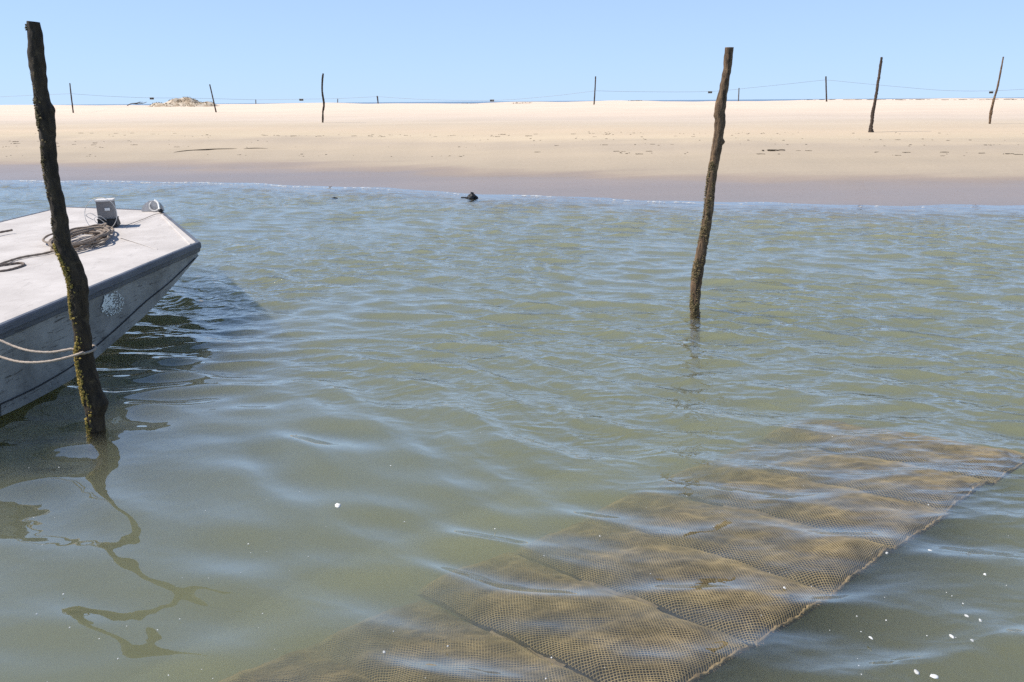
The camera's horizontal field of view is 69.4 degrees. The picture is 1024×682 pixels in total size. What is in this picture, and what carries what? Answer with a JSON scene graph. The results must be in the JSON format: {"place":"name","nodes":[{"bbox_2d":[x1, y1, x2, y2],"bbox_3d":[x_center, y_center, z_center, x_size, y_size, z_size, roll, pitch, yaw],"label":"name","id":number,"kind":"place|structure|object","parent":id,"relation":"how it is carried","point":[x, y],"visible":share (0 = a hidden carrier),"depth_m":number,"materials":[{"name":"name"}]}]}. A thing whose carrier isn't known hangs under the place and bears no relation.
{"place":"outdoors","nodes":[
{"label":"outdoors","id":0,"kind":"place"},
{"bbox_2d":[148,97,217,106],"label":"dune","id":1,"kind":"structure","parent":0,"point":[184,102],"depth_m":93.68,"materials":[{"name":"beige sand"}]},
{"bbox_2d":[0,98,1023,681],"bbox_3d":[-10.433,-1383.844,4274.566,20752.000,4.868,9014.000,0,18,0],"label":"sand beach","id":2,"kind":"structure","parent":0,"point":[206,498],"depth_m":9.69,"materials":[{"name":"beige sand"}]},
{"bbox_2d":[69,83,73,112],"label":"wooden pole","id":3,"kind":"object","parent":2,"relation":"on","point":[71,98],"visible":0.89,"depth_m":72.48,"materials":[{"name":"brown wood"}]},
{"bbox_2d":[177,148,235,151],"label":"sand scarp","id":4,"kind":"structure","parent":2,"relation":"on","point":[207,149],"depth_m":32.25,"materials":[{"name":"brown sand"}]},
{"bbox_2d":[209,84,216,111],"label":"wooden pole","id":5,"kind":"object","parent":2,"relation":"on","point":[212,98],"visible":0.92,"depth_m":70.80,"materials":[{"name":"brown wood"}]},
{"bbox_2d":[321,73,324,122],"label":"wooden pole","id":6,"kind":"object","parent":2,"relation":"on","point":[323,108],"visible":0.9,"depth_m":47.26,"materials":[{"name":"brown wood"}]},
{"bbox_2d":[461,192,477,198],"bbox_3d":[-1.091,-3.727,19.182,0.397,0.273,0.296,-11,21,-29],"label":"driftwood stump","id":7,"kind":"object","parent":2,"relation":"on","point":[471,195],"visible":0.79,"depth_m":19.14,"materials":[{"name":"black wood"}]},
{"bbox_2d":[5,132,999,156],"bbox_3d":[-3.446,-8.603,32.211,49.978,0.707,8.713,3,18,10],"label":"sand debris","id":8,"kind":"object","parent":2,"relation":"on","point":[488,139],"visible":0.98,"depth_m":32.24,"materials":[{"name":"brown"}]},
{"bbox_2d":[593,76,595,104],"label":"wooden pole","id":9,"kind":"object","parent":2,"relation":"on","point":[594,91],"visible":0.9,"depth_m":80.49,"materials":[{"name":"brown wood"}]},
{"bbox_2d":[389,91,590,100],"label":"cable","id":10,"kind":"object","parent":9,"relation":"attached to","point":[486,100],"visible":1,"depth_m":104.52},
{"bbox_2d":[825,76,826,101],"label":"wooden pole","id":11,"kind":"object","parent":2,"relation":"on","point":[826,86],"visible":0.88,"depth_m":83.25,"materials":[{"name":"brown wood"}]},
{"bbox_2d":[619,80,820,91],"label":"cable","id":12,"kind":"object","parent":11,"relation":"attached to","point":[734,89],"visible":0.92,"depth_m":83.10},
{"bbox_2d":[831,80,1020,90],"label":"cable","id":13,"kind":"object","parent":11,"relation":"attached to","point":[917,88],"visible":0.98,"depth_m":81.57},
{"bbox_2d":[868,57,882,131],"bbox_3d":[16.145,-10.745,32.833,0.278,3.481,0.298,0,18,0],"label":"wooden pole","id":14,"kind":"object","parent":2,"relation":"on","point":[875,101],"visible":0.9,"depth_m":32.79,"materials":[{"name":"brown wood"}]},
{"bbox_2d":[989,57,1003,123],"bbox_3d":[24.249,-12.403,37.129,0.231,3.491,0.152,0,18,0],"label":"wooden pole","id":15,"kind":"object","parent":2,"relation":"on","point":[991,109],"visible":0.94,"depth_m":37.15,"materials":[{"name":"brown wood"}]},
{"bbox_2d":[0,180,1023,630],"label":"water","id":16,"kind":"structure","parent":0,"point":[80,194],"depth_m":10.63,"materials":[{"name":"liquid"}]},
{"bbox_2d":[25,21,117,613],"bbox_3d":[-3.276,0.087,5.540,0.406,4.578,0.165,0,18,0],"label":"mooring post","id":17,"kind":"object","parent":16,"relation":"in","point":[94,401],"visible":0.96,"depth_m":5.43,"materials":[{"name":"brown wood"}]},
{"bbox_2d":[0,339,96,363],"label":"mooring rope","id":18,"kind":"object","parent":17,"relation":"attached to","point":[47,352],"visible":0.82,"depth_m":5.51,"materials":[{"name":"beige fabric"}]},
{"bbox_2d":[0,198,200,415],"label":"work boat","id":19,"kind":"object","parent":16,"relation":"on","point":[134,272],"visible":0.94,"depth_m":7.50,"materials":[{"name":"pale paint"},{"name":"grey metal"}]},
{"bbox_2d":[0,262,25,271],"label":"rope","id":20,"kind":"object","parent":19,"relation":"on","point":[14,268],"visible":1,"depth_m":7.75,"materials":[{"name":"fabric"}]},
{"bbox_2d":[0,223,114,263],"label":"coiled rope","id":21,"kind":"object","parent":19,"relation":"on","point":[103,231],"visible":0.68,"depth_m":8.88,"materials":[{"name":"beige fabric"}]},
{"bbox_2d":[84,197,116,226],"bbox_3d":[-5.494,-1.692,9.884,0.438,0.438,0.108,0,18,0],"label":"wire hoop","id":22,"kind":"object","parent":19,"relation":"on","point":[98,216],"visible":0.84,"depth_m":9.89,"materials":[{"name":"grey metal"}]},
{"bbox_2d":[219,643,371,681],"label":"oyster bag","id":23,"kind":"object","parent":16,"relation":"in","point":[308,664],"visible":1,"depth_m":3.68,"materials":[{"name":"brown plastic"}]},
{"bbox_2d":[20,180,860,206],"bbox_3d":[-3.099,-4.240,20.863,39.010,0.013,1.934,4,19,15],"label":"shore foam","id":24,"kind":"object","parent":16,"relation":"on","point":[307,186],"visible":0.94,"depth_m":23.03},
{"bbox_2d":[315,600,592,681],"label":"oyster bag","id":25,"kind":"object","parent":16,"relation":"in","point":[417,641],"visible":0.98,"depth_m":3.72,"materials":[{"name":"brown plastic"}]},
{"bbox_2d":[31,436,1006,678],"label":"foam flecks","id":26,"kind":"object","parent":16,"relation":"on","point":[980,620],"visible":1,"depth_m":3.67,"materials":[{"name":"white liquid"}]},
{"bbox_2d":[417,552,748,681],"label":"oyster bag","id":27,"kind":"object","parent":16,"relation":"in","point":[590,630],"visible":1,"depth_m":3.78,"materials":[{"name":"brown plastic"}]},
{"bbox_2d":[513,522,832,648],"bbox_3d":[0.858,1.342,4.318,0.678,0.168,1.782,-14,13,-42],"label":"oyster bag","id":28,"kind":"object","parent":16,"relation":"in","point":[736,606],"visible":0.97,"depth_m":4.10,"materials":[{"name":"brown plastic"}]},
{"bbox_2d":[689,47,733,407],"bbox_3d":[2.223,-0.935,8.548,0.292,4.580,0.141,0,18,0],"label":"mooring post","id":29,"kind":"object","parent":16,"relation":"in","point":[718,142],"visible":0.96,"depth_m":8.37,"materials":[{"name":"brown wood"}]},
{"bbox_2d":[580,490,890,595],"bbox_3d":[1.345,1.214,4.672,1.783,0.173,0.680,5,16,42],"label":"oyster bag","id":30,"kind":"object","parent":16,"relation":"in","point":[832,564],"visible":0.94,"depth_m":4.48,"materials":[{"name":"brown plastic"}]},
{"bbox_2d":[656,460,948,553],"bbox_3d":[1.917,1.080,5.077,0.673,0.173,1.782,-16,16,-42],"label":"oyster bag","id":31,"kind":"object","parent":16,"relation":"in","point":[896,524],"visible":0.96,"depth_m":4.88,"materials":[{"name":"brown plastic"}]},
{"bbox_2d":[719,441,986,513],"bbox_3d":[2.406,0.968,5.454,1.781,0.168,0.678,5,16,44],"label":"oyster bag","id":32,"kind":"object","parent":16,"relation":"in","point":[817,465],"visible":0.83,"depth_m":5.24,"materials":[{"name":"brown plastic"}]},
{"bbox_2d":[762,419,1023,485],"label":"oyster bag","id":33,"kind":"object","parent":16,"relation":"in","point":[894,447],"visible":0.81,"depth_m":5.63,"materials":[{"name":"brown plastic"}]},
{"bbox_2d":[930,674,938,678],"bbox_3d":[1.836,1.460,3.216,0.038,0.012,0.025,2,18,6],"label":"foam scrap","id":34,"kind":"object","parent":16,"relation":"on","point":[934,676],"visible":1,"depth_m":3.21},
{"bbox_2d":[0,0,1023,104],"label":"sky","id":35,"kind":"structure","parent":0,"point":[262,51],"materials":[{"name":"blue"}]},
{"bbox_2d":[87,97,1023,104],"bbox_3d":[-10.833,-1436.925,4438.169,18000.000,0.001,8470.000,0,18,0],"label":"sea","id":36,"kind":"structure","parent":0,"point":[542,101],"depth_m":3109.18,"materials":[{"name":"blue liquid"}]},
{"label":"wooden pole","id":37,"kind":"object","parent":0,"visible":0},
{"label":"cable","id":38,"kind":"object","parent":37,"relation":"attached to","visible":0},
{"bbox_2d":[81,94,248,99],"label":"cable","id":39,"kind":"object","parent":38,"relation":"attached to","point":[141,97],"visible":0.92,"depth_m":111.40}
]}

